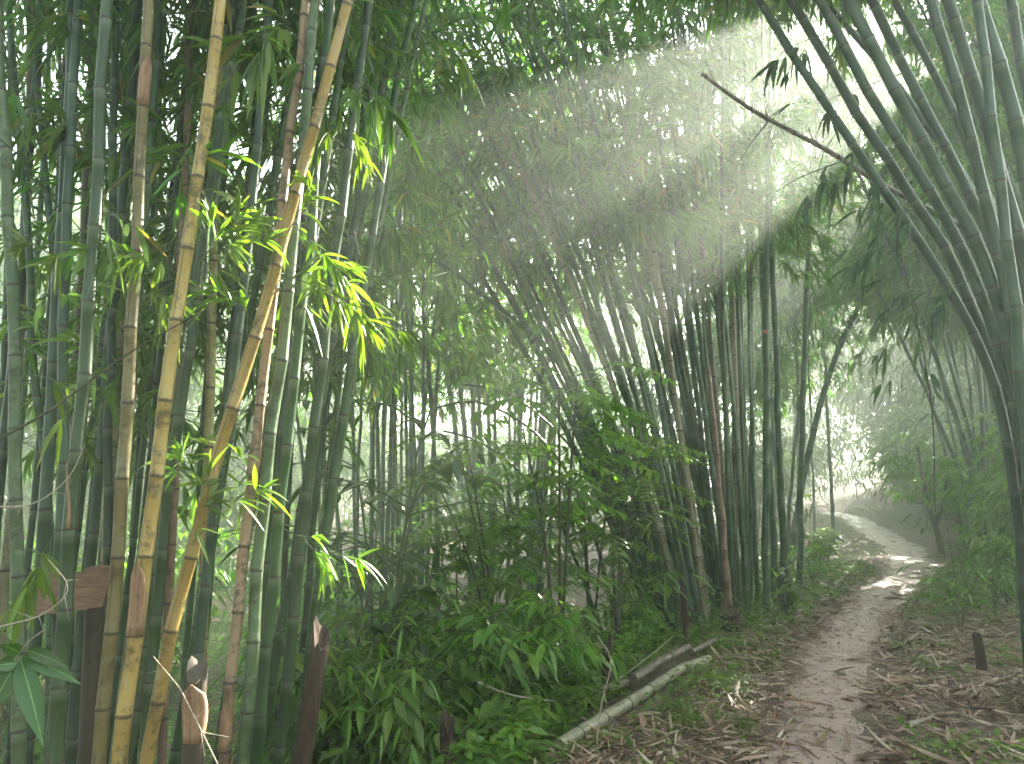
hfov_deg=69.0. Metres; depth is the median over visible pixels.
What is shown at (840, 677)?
gravel
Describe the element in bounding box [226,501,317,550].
bank bush
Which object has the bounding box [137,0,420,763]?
bamboo culm
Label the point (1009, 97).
bamboo culm
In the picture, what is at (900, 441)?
bank bush
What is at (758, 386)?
bamboo culm
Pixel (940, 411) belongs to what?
bank bush
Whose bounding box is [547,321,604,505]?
bamboo culm
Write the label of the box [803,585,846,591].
fallen log
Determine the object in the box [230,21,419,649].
bamboo culm
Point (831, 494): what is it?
bamboo culm
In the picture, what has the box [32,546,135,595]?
bank bush
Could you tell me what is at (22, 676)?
leafy sprig
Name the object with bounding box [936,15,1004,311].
bamboo culm
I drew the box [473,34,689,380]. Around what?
bamboo culm
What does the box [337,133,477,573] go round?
bamboo culm
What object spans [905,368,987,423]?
bank bush
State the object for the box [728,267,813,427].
bamboo culm
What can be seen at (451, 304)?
bamboo culm
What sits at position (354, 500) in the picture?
bamboo culm
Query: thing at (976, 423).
bank bush
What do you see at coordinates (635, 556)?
bamboo culm
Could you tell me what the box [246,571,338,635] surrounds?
bank bush
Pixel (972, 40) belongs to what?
bamboo culm
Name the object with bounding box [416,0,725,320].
bamboo culm
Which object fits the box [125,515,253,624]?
bank bush
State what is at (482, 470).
bamboo culm
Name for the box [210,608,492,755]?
bank bush
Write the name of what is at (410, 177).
bamboo culm
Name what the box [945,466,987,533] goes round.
bank bush
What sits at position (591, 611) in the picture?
young bamboo
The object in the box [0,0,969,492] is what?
sky
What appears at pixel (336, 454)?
bamboo culm
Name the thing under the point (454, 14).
bamboo culm
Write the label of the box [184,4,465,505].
bamboo culm
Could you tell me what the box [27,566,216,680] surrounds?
bank bush
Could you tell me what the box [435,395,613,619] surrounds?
bamboo culm
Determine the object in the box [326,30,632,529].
bamboo culm
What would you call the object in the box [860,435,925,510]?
bank bush
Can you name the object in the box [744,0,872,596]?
bamboo culm
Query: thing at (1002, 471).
bank bush
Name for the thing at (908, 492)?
bank bush
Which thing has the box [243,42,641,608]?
bamboo culm
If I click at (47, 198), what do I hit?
bamboo culm
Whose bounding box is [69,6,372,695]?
bamboo culm
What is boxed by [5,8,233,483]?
bamboo culm
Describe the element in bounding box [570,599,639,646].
leafy herb
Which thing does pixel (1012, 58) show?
bamboo culm
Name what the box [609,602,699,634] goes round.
leafy herb
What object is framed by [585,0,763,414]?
bamboo culm
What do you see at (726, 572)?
bamboo culm
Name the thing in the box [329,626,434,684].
young bamboo
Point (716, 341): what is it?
bamboo culm
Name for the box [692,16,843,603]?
bamboo culm
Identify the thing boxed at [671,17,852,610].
bamboo culm
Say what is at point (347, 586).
bank bush
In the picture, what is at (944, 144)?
bamboo culm
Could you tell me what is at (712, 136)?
bamboo culm
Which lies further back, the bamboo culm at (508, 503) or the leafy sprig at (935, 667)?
the bamboo culm at (508, 503)
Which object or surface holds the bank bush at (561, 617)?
on the ground at (847, 502)
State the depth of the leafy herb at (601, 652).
5.92 m
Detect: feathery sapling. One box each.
[352,432,594,642]
[374,501,541,657]
[431,355,675,697]
[435,449,637,629]
[505,440,663,644]
[524,411,711,655]
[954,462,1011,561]
[963,418,1003,479]
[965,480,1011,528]
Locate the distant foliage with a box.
[0,134,997,594]
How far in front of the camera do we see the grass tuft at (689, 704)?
4.94 m
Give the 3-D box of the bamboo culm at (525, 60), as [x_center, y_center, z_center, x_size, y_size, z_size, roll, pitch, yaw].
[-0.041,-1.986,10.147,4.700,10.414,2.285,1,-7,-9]
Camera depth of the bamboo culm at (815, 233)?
10.04 m
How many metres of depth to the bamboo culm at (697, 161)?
8.95 m
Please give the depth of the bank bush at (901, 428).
29.73 m
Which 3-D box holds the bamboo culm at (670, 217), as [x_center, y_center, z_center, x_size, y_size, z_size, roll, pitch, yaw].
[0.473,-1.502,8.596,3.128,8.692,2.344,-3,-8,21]
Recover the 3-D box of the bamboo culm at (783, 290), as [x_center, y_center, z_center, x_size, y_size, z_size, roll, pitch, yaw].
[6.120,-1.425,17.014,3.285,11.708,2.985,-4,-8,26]
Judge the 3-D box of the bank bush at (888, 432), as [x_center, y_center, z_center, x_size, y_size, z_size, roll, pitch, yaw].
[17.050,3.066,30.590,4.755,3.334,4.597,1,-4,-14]
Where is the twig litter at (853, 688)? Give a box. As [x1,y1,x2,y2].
[591,582,1022,763]
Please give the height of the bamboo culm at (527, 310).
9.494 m
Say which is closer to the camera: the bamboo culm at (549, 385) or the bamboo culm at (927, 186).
the bamboo culm at (927, 186)
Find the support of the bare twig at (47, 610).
on the ground at (847, 502)
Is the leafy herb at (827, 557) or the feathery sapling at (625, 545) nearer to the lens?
the feathery sapling at (625, 545)
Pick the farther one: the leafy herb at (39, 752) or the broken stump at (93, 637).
the leafy herb at (39, 752)
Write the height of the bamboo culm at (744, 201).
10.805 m
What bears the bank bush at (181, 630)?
on the ground at (847, 502)
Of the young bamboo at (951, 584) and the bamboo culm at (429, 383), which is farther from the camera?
the bamboo culm at (429, 383)
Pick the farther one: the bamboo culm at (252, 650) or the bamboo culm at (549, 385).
the bamboo culm at (549, 385)
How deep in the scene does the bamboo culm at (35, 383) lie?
4.10 m
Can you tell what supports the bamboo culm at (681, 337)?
on the ground at (847, 502)
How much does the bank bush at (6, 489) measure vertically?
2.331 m
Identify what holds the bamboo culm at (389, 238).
on the ground at (847, 502)
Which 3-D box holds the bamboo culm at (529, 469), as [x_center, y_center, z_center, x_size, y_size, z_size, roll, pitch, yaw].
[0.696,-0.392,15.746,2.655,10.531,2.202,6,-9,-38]
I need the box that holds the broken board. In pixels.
[35,565,109,614]
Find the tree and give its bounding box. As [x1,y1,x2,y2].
[868,437,988,557]
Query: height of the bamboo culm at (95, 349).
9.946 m
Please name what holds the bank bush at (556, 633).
on the ground at (847, 502)
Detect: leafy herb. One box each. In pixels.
[33,736,42,763]
[33,738,42,763]
[34,741,77,762]
[137,730,172,763]
[204,739,268,749]
[205,741,269,763]
[318,710,437,763]
[408,684,484,763]
[408,701,499,763]
[456,677,556,763]
[537,632,638,687]
[547,628,594,641]
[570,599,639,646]
[600,584,679,640]
[604,589,664,634]
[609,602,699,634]
[753,553,792,588]
[769,555,796,571]
[770,567,819,612]
[778,541,829,581]
[794,534,841,564]
[796,531,845,562]
[803,520,844,541]
[810,541,839,566]
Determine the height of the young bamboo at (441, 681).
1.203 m
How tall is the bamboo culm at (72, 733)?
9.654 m
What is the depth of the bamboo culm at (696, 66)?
8.62 m
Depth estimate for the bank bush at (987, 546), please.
8.24 m
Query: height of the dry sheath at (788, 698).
0.034 m
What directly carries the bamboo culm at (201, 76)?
on the ground at (847, 502)
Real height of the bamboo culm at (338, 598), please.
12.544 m
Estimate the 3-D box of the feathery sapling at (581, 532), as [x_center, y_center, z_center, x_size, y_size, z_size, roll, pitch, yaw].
[0.837,2.119,8.704,1.989,2.873,2.147,-1,-5,5]
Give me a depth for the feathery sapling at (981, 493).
11.71 m
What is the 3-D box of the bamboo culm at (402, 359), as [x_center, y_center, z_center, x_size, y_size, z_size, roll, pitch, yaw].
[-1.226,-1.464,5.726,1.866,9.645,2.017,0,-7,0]
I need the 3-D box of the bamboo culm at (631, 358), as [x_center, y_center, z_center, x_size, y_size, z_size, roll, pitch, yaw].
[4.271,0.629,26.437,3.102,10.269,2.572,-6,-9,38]
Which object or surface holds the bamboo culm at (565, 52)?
on the ground at (847, 502)
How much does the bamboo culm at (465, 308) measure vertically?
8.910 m
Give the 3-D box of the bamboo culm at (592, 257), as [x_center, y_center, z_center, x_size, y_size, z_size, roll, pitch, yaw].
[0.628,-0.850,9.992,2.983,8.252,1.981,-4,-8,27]
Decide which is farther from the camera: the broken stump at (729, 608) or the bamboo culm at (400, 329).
the bamboo culm at (400, 329)
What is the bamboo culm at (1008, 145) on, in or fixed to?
on the ground at (847, 502)
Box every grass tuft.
[657,695,689,718]
[663,702,706,730]
[669,692,717,721]
[713,706,733,727]
[718,707,758,736]
[726,716,758,733]
[899,646,943,671]
[902,591,929,601]
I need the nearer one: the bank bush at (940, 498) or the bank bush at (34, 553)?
the bank bush at (34, 553)
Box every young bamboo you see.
[228,607,329,704]
[265,702,396,763]
[273,622,472,763]
[285,597,489,763]
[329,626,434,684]
[333,619,402,664]
[353,611,459,675]
[374,635,477,720]
[407,568,627,688]
[429,606,529,679]
[471,558,611,643]
[518,606,597,688]
[543,518,717,648]
[566,572,636,631]
[566,595,613,644]
[605,567,710,632]
[658,533,741,612]
[895,539,1016,631]
[923,558,973,597]
[924,530,994,584]
[935,541,989,569]
[959,555,1017,612]
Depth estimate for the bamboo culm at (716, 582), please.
8.99 m
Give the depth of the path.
6.56 m
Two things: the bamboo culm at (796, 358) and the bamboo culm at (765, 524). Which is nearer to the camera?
the bamboo culm at (765, 524)
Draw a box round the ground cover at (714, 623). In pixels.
[484,496,1023,763]
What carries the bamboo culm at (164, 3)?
on the ground at (847, 502)
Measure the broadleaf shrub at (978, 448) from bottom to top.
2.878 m
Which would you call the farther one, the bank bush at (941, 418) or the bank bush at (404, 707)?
the bank bush at (941, 418)
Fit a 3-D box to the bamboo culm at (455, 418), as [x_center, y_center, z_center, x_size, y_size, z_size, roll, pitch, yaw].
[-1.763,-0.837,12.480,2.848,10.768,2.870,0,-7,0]
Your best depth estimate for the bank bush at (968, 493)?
11.69 m
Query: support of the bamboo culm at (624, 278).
on the ground at (847, 502)
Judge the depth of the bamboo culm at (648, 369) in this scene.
27.92 m
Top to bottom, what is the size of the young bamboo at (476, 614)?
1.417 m
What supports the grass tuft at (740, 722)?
on the ground at (847, 502)
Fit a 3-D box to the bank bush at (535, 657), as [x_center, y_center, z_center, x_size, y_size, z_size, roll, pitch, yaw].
[-0.029,2.110,5.209,1.637,1.148,1.583,6,-5,21]
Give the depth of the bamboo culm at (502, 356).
14.92 m
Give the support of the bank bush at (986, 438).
on the ground at (847, 502)
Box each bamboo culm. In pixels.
[0,0,112,763]
[0,0,131,763]
[0,0,139,468]
[0,0,186,763]
[0,0,225,763]
[0,0,249,528]
[0,0,253,763]
[0,0,262,564]
[0,0,290,763]
[0,0,293,715]
[0,7,230,447]
[0,12,314,763]
[0,15,92,550]
[0,16,255,755]
[0,19,185,755]
[3,0,151,763]
[3,0,272,521]
[4,1,237,475]
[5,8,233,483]
[7,11,279,755]
[12,0,220,564]
[12,0,251,763]
[13,0,427,763]
[13,2,307,763]
[14,0,181,763]
[18,3,351,561]
[25,0,200,748]
[25,1,304,619]
[54,0,290,763]
[54,95,276,495]
[69,0,412,763]
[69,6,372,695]
[86,0,258,763]
[91,0,199,763]
[103,0,401,642]
[104,0,445,364]
[114,0,463,687]
[123,0,299,763]
[126,0,358,763]
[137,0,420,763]
[138,0,285,763]
[162,81,368,604]
[168,0,446,763]
[177,0,397,763]
[178,0,546,763]
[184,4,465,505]
[189,0,484,763]
[192,0,399,660]
[194,0,485,550]
[198,0,317,696]
[212,0,420,763]
[216,0,556,763]
[218,0,309,763]
[220,5,466,681]
[221,28,399,620]
[230,0,474,571]
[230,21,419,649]
[236,0,478,695]
[237,9,360,533]
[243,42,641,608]
[247,0,509,717]
[251,0,392,763]
[257,0,445,761]
[271,62,438,644]
[275,178,436,595]
[276,34,655,635]
[292,72,417,642]
[299,17,527,612]
[303,80,438,539]
[311,31,531,665]
[311,75,484,627]
[315,2,641,584]
[315,52,465,639]
[321,0,649,509]
[326,0,476,624]
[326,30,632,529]
[327,104,516,591]
[328,16,459,632]
[329,2,542,642]
[329,28,516,631]
[331,36,632,561]
[333,19,515,682]
[336,1,502,628]
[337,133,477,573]
[340,64,637,575]
[341,17,648,583]
[354,1,681,628]
[355,74,450,590]
[357,21,664,637]
[366,123,465,543]
[372,27,676,565]
[373,56,486,609]
[380,0,682,626]
[380,0,706,552]
[386,10,513,588]
[388,0,676,636]
[388,0,691,631]
[388,218,484,605]
[389,0,567,632]
[394,176,512,511]
[397,0,666,632]
[397,239,655,604]
[398,0,678,633]
[401,13,659,319]
[402,66,675,601]
[407,284,521,459]
[409,0,680,509]
[413,203,531,595]
[414,17,643,438]
[414,131,543,626]
[414,208,525,526]
[414,272,507,408]
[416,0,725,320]
[416,76,556,573]
[417,5,685,409]
[417,208,532,611]
[425,0,678,582]
[427,57,533,628]
[431,152,521,500]
[433,153,552,603]
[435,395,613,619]
[437,0,676,573]
[443,430,602,629]
[445,0,691,595]
[450,0,745,492]
[451,164,552,612]
[459,0,673,511]
[461,370,596,513]
[464,166,588,594]
[465,243,563,496]
[468,0,669,626]
[471,0,713,573]
[473,3,706,629]
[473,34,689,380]
[474,3,639,385]
[474,153,588,606]
[474,224,559,585]
[479,0,752,580]
[480,0,720,633]
[482,64,630,548]
[488,195,583,528]
[490,56,667,510]
[490,112,618,618]
[492,72,625,617]
[492,135,577,553]
[493,0,714,621]
[505,75,623,603]
[506,1,725,447]
[510,89,638,572]
[511,120,613,606]
[524,0,683,476]
[524,5,726,575]
[527,313,591,556]
[532,0,757,629]
[534,8,726,587]
[538,0,743,618]
[538,0,743,618]
[540,0,727,632]
[540,0,738,311]
[542,0,730,606]
[547,0,768,602]
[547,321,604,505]
[550,315,622,506]
[552,0,724,603]
[557,0,726,588]
[560,301,615,531]
[560,305,610,520]
[562,296,616,531]
[571,0,744,618]
[573,8,723,310]
[576,324,633,445]
[584,288,662,430]
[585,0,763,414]
[586,0,807,472]
[591,300,659,434]
[592,0,765,551]
[592,0,1023,673]
[592,263,660,458]
[601,1,806,606]
[605,0,750,620]
[605,301,656,436]
[607,4,782,574]
[610,0,780,614]
[616,0,781,549]
[620,0,788,598]
[632,327,677,434]
[642,0,850,607]
[646,0,814,531]
[646,5,825,592]
[650,0,1021,499]
[650,1,776,609]
[651,1,863,610]
[652,0,1023,525]
[653,0,873,427]
[659,0,831,617]
[669,0,786,391]
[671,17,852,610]
[672,181,797,584]
[673,22,981,535]
[683,0,808,586]
[685,10,996,555]
[686,123,782,476]
[687,10,846,604]
[687,34,839,538]
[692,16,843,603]
[707,0,977,196]
[707,366,732,604]
[709,3,850,575]
[711,0,1018,419]
[718,92,846,561]
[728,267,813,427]
[729,166,821,548]
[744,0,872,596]
[745,0,1001,218]
[745,217,825,543]
[746,77,856,542]
[746,123,886,560]
[747,0,994,326]
[757,244,855,539]
[758,1,994,555]
[758,216,841,534]
[760,16,972,542]
[773,0,1004,564]
[775,149,879,544]
[781,185,859,502]
[787,169,936,570]
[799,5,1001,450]
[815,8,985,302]
[833,52,972,543]
[837,0,1023,233]
[837,0,1023,317]
[848,2,995,459]
[849,0,1023,107]
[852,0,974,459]
[854,63,982,529]
[859,0,1016,561]
[863,0,1023,224]
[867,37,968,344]
[868,221,944,511]
[869,2,1005,155]
[873,6,972,109]
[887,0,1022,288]
[890,53,978,329]
[902,5,1010,282]
[923,107,1006,463]
[924,0,1011,354]
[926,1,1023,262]
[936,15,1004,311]
[958,32,1010,301]
[961,0,1023,216]
[966,0,1023,168]
[967,15,1023,93]
[971,0,1023,211]
[971,0,1023,505]
[988,33,1023,185]
[991,32,1016,259]
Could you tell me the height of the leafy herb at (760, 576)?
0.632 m
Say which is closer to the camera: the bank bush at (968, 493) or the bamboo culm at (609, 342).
the bamboo culm at (609, 342)
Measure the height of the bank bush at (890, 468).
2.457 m
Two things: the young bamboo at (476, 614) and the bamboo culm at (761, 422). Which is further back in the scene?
the bamboo culm at (761, 422)
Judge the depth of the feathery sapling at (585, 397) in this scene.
6.11 m
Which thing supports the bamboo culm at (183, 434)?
on the ground at (847, 502)
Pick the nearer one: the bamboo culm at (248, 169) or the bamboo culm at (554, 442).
the bamboo culm at (248, 169)
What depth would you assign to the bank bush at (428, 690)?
4.58 m
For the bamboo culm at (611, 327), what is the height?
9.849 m
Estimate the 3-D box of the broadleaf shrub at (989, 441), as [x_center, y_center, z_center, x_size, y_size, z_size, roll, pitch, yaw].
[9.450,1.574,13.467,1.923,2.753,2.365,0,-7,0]
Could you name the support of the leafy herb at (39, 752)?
on the ground at (847, 502)
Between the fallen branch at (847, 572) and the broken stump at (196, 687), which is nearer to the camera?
the broken stump at (196, 687)
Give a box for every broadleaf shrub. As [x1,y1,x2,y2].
[208,384,577,731]
[219,521,478,756]
[320,507,530,691]
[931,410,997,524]
[960,414,1004,489]
[966,408,1004,483]
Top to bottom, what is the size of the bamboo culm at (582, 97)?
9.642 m
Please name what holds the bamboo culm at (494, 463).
on the ground at (847, 502)
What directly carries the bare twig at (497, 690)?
attached to the leafy herb at (486, 706)
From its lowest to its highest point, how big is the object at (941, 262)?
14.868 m
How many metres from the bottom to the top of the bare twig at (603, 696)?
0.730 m
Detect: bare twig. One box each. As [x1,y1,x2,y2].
[0,309,205,439]
[0,443,85,514]
[0,559,71,638]
[145,657,225,763]
[478,681,554,709]
[569,635,673,716]
[595,635,610,753]
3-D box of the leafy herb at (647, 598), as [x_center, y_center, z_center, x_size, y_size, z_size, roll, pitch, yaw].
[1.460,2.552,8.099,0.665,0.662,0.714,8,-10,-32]
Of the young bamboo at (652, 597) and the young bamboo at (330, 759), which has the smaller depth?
the young bamboo at (330, 759)
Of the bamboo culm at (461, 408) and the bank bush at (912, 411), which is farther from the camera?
the bank bush at (912, 411)
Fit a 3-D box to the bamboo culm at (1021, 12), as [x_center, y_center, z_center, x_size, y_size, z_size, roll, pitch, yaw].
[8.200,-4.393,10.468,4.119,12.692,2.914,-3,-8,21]
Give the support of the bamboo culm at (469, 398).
on the ground at (847, 502)
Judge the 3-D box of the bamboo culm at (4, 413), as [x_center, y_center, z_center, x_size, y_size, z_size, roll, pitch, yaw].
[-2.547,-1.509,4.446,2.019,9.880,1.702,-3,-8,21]
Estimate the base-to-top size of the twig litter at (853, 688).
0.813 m
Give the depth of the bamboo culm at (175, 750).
4.25 m
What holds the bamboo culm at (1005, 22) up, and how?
on the ground at (847, 502)
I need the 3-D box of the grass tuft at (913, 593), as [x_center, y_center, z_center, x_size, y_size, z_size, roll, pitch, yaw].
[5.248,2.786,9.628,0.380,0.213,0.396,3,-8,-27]
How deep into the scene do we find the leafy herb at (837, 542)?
13.51 m
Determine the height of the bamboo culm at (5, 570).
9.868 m
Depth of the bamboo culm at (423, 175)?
4.91 m
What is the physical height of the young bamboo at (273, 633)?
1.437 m
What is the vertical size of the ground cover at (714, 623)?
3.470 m
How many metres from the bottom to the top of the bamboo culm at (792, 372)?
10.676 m
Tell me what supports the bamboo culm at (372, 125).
on the ground at (847, 502)
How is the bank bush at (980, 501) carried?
on the ground at (847, 502)
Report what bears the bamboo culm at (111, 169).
on the ground at (847, 502)
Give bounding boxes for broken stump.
[77,603,104,763]
[181,656,207,763]
[292,615,329,763]
[439,709,455,763]
[600,632,612,699]
[679,578,689,644]
[720,602,743,632]
[776,570,791,609]
[972,632,987,676]
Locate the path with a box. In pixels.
[757,512,937,763]
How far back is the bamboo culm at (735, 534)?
9.10 m
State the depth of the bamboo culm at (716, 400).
9.35 m
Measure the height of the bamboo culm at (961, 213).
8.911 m
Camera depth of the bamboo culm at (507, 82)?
8.87 m
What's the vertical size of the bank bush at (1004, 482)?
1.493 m
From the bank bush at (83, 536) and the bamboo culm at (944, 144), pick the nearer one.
the bamboo culm at (944, 144)
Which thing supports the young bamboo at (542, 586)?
on the ground at (847, 502)
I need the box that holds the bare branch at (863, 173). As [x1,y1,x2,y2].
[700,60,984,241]
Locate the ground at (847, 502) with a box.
[1,456,1023,763]
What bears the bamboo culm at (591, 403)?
on the ground at (847, 502)
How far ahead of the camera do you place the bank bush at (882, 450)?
26.88 m
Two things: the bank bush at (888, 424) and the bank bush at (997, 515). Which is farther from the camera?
the bank bush at (888, 424)
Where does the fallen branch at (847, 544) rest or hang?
on the ground at (847, 502)
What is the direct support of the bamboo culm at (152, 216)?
on the ground at (847, 502)
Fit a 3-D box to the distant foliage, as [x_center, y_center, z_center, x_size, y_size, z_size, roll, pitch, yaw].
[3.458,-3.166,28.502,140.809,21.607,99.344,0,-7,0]
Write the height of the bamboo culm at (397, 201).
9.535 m
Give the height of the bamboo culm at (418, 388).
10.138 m
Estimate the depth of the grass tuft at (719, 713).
4.96 m
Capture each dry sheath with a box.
[757,692,831,705]
[881,676,942,686]
[901,711,961,729]
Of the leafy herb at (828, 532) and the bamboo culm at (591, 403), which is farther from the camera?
the bamboo culm at (591, 403)
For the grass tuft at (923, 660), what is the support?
on the ground at (847, 502)
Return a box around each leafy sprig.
[0,629,79,745]
[923,665,957,675]
[984,740,1023,755]
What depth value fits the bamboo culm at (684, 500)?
9.40 m
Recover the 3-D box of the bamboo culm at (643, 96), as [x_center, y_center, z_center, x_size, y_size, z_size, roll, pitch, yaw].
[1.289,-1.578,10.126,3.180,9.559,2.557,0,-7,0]
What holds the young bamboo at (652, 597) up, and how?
on the ground at (847, 502)
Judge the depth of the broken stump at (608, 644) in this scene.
5.75 m
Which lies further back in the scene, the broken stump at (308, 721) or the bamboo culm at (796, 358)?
the bamboo culm at (796, 358)
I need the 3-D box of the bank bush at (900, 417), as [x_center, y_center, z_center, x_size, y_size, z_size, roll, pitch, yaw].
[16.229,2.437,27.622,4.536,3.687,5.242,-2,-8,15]
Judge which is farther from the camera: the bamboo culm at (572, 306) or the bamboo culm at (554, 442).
the bamboo culm at (554, 442)
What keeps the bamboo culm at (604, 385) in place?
on the ground at (847, 502)
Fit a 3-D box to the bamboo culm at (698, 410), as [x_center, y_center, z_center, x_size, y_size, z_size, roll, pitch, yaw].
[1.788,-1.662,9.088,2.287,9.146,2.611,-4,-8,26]
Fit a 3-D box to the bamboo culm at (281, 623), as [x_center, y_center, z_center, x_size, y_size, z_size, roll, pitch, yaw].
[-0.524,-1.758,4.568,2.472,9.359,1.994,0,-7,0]
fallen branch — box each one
[814,537,862,561]
[832,554,862,586]
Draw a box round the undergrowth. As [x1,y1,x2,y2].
[0,584,723,763]
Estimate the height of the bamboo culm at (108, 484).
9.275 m
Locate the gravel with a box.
[737,573,923,763]
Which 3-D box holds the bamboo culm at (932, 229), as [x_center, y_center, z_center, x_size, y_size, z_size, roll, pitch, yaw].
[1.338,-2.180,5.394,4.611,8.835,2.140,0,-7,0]
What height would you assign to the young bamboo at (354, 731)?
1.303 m
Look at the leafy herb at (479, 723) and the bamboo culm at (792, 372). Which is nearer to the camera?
the leafy herb at (479, 723)
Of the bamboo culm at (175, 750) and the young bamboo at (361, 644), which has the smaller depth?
the bamboo culm at (175, 750)
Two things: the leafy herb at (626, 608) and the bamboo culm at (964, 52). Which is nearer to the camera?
the bamboo culm at (964, 52)
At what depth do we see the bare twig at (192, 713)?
2.48 m
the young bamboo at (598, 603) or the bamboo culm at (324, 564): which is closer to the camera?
the bamboo culm at (324, 564)
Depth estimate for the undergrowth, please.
5.27 m
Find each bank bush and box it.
[0,540,44,633]
[1,468,32,529]
[1,513,54,546]
[2,527,82,559]
[4,569,125,715]
[5,462,55,499]
[6,558,123,696]
[24,532,81,570]
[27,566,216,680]
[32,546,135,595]
[53,494,140,546]
[53,505,138,570]
[97,550,227,613]
[121,592,231,670]
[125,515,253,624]
[174,560,230,623]
[175,540,359,666]
[176,505,238,560]
[176,522,219,558]
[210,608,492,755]
[214,625,465,763]
[217,515,388,631]
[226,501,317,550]
[234,636,458,763]
[235,675,434,763]
[236,501,321,557]
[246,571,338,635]
[277,594,531,762]
[288,505,362,563]
[301,565,482,665]
[314,539,394,638]
[358,555,478,671]
[384,523,450,585]
[396,574,609,712]
[400,571,600,718]
[400,592,626,759]
[856,404,945,479]
[857,420,916,481]
[858,443,932,515]
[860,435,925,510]
[862,447,937,507]
[863,415,936,455]
[871,436,899,488]
[877,395,977,442]
[879,400,976,450]
[886,438,926,504]
[890,432,942,496]
[893,426,936,458]
[893,442,933,502]
[896,437,959,486]
[899,443,922,489]
[901,441,959,489]
[904,407,978,431]
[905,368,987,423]
[907,420,991,500]
[908,469,972,523]
[910,408,974,449]
[911,413,945,440]
[918,397,978,430]
[919,457,1012,557]
[919,471,1001,542]
[925,424,991,456]
[937,456,974,514]
[937,458,1007,545]
[944,420,979,449]
[944,524,1017,604]
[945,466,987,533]
[946,421,995,436]
[947,475,1013,549]
[949,466,988,519]
[954,422,993,441]
[955,469,1015,567]
[958,408,997,466]
[959,437,1002,485]
[963,435,1002,473]
[964,426,1002,463]
[973,501,1012,556]
[976,475,1011,535]
[980,445,1005,475]
[982,458,1011,521]
[991,501,1014,562]
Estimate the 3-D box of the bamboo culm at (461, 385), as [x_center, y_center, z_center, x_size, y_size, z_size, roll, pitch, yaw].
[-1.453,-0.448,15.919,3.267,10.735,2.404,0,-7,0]
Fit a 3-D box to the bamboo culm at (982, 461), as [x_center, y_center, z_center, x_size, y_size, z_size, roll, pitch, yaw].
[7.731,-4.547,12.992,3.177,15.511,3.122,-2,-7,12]
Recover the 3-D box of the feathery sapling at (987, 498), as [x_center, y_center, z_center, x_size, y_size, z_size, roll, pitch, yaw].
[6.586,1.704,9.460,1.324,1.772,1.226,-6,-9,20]
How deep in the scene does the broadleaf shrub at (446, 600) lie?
6.78 m
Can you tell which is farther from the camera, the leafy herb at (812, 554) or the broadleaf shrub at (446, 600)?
the leafy herb at (812, 554)
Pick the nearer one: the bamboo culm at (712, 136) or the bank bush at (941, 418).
the bamboo culm at (712, 136)
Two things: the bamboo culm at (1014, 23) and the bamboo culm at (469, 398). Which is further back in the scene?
the bamboo culm at (469, 398)
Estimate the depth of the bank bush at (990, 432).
11.57 m
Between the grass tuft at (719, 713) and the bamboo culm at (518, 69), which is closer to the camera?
the grass tuft at (719, 713)
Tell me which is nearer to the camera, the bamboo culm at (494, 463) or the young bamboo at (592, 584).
the young bamboo at (592, 584)
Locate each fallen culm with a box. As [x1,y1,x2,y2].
[512,678,637,724]
[554,655,712,752]
[629,643,690,683]
[688,638,716,654]
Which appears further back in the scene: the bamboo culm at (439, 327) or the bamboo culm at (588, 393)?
the bamboo culm at (588, 393)
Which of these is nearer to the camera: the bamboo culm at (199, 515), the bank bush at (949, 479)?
the bamboo culm at (199, 515)
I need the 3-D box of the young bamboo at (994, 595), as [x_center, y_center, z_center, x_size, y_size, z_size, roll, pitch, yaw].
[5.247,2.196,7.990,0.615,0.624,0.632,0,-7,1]
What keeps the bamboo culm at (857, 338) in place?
on the ground at (847, 502)
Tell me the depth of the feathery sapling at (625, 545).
7.05 m
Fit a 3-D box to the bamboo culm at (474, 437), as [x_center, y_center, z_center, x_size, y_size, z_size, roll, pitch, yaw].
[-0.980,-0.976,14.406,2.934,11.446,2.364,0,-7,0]
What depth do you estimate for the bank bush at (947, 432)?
19.44 m
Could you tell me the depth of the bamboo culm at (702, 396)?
8.95 m
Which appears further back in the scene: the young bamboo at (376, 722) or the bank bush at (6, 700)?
the bank bush at (6, 700)
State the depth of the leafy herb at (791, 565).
12.87 m
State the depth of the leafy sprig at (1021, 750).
4.15 m
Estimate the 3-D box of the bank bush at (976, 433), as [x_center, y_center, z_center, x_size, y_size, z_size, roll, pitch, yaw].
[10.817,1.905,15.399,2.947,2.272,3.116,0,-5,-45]
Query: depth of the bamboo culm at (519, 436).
14.61 m
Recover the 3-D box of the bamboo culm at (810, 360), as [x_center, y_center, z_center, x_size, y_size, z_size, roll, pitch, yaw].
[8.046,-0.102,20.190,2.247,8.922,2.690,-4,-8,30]
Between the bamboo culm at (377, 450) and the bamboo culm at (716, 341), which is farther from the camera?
the bamboo culm at (716, 341)
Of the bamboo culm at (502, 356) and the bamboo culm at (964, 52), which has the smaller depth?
the bamboo culm at (964, 52)
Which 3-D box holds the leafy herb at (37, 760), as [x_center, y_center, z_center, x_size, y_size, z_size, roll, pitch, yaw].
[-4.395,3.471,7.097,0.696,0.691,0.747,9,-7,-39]
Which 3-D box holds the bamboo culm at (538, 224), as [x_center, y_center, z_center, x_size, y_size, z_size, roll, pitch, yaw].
[-1.137,-1.823,9.288,6.141,10.125,2.645,1,-7,-5]
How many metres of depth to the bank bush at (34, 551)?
10.24 m

